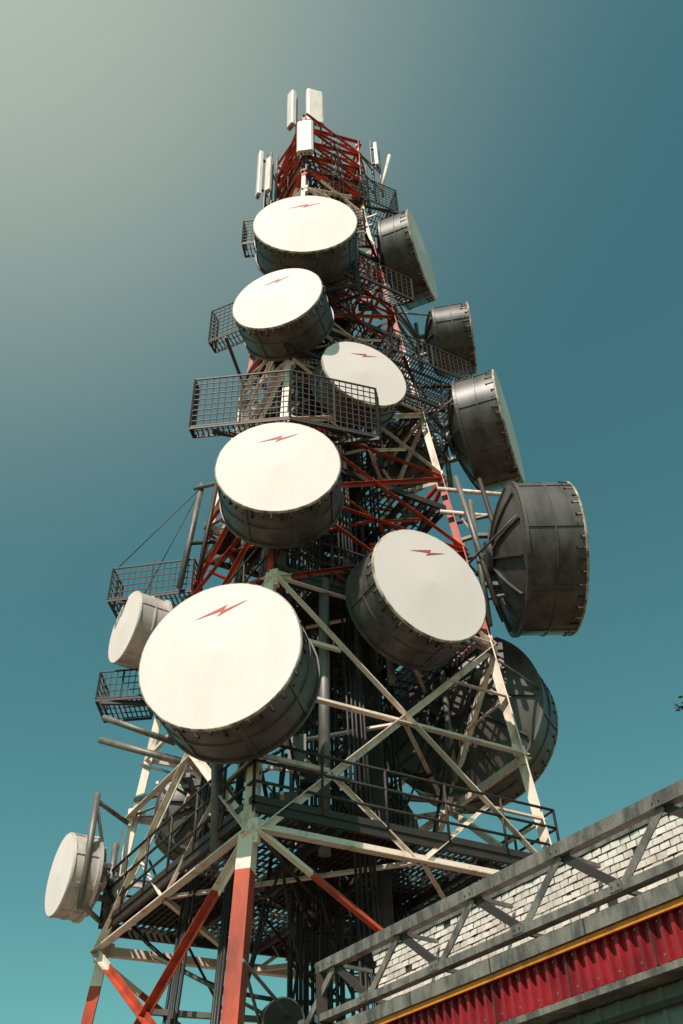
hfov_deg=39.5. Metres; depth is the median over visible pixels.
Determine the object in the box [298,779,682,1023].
lattice girder
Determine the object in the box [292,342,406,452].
drum antenna
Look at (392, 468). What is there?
drum antenna
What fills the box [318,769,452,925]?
drum antenna
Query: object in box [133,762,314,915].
drum antenna
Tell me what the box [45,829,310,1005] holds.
drum antenna
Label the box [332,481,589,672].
drum antenna
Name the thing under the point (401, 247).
drum antenna
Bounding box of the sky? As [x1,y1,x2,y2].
[0,0,682,1023]
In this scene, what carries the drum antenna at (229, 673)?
on the communications tower
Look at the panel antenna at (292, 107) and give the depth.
39.88 m
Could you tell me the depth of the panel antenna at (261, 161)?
36.26 m
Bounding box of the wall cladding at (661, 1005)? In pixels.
[374,897,682,1023]
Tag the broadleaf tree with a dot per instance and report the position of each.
(679, 709)
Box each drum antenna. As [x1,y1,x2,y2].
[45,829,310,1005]
[108,591,184,671]
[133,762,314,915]
[138,583,320,930]
[151,954,304,1023]
[215,422,342,613]
[232,268,334,415]
[253,196,358,283]
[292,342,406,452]
[317,636,557,813]
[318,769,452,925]
[330,529,496,770]
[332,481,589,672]
[337,210,437,310]
[356,404,444,492]
[361,369,524,498]
[390,287,476,379]
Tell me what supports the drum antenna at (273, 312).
on the communications tower
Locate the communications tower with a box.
[76,113,559,1023]
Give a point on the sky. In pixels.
(535, 147)
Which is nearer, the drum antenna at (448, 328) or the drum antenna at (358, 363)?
the drum antenna at (358, 363)
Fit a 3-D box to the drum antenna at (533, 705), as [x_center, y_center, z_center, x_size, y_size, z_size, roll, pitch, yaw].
[2.308,4.476,21.732,4.201,5.191,4.620,-21,-45,20]
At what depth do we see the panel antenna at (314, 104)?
39.61 m
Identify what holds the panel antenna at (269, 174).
attached to the communications tower
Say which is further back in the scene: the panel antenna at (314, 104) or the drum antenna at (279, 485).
the panel antenna at (314, 104)
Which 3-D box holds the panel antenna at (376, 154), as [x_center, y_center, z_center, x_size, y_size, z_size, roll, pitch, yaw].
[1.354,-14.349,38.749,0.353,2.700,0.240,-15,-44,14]
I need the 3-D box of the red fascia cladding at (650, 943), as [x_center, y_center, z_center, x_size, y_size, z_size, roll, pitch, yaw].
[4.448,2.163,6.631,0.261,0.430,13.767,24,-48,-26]
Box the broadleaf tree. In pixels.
[674,696,682,711]
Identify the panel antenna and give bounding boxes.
[255,151,267,208]
[265,156,273,203]
[287,90,297,131]
[297,120,313,170]
[306,88,323,155]
[369,142,379,178]
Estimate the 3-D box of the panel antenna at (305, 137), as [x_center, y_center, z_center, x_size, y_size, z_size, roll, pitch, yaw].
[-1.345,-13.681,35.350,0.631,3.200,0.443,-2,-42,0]
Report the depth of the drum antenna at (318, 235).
27.98 m
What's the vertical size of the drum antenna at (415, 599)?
4.495 m
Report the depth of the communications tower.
19.49 m
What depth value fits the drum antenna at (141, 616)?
23.44 m
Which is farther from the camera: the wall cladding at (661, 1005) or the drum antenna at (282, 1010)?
the drum antenna at (282, 1010)
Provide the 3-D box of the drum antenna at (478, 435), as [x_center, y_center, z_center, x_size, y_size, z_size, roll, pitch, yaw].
[2.292,-1.419,26.978,5.556,4.772,3.489,-11,-43,10]
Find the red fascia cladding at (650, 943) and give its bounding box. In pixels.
[387,906,682,1023]
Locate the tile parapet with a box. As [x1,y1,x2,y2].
[372,802,682,1004]

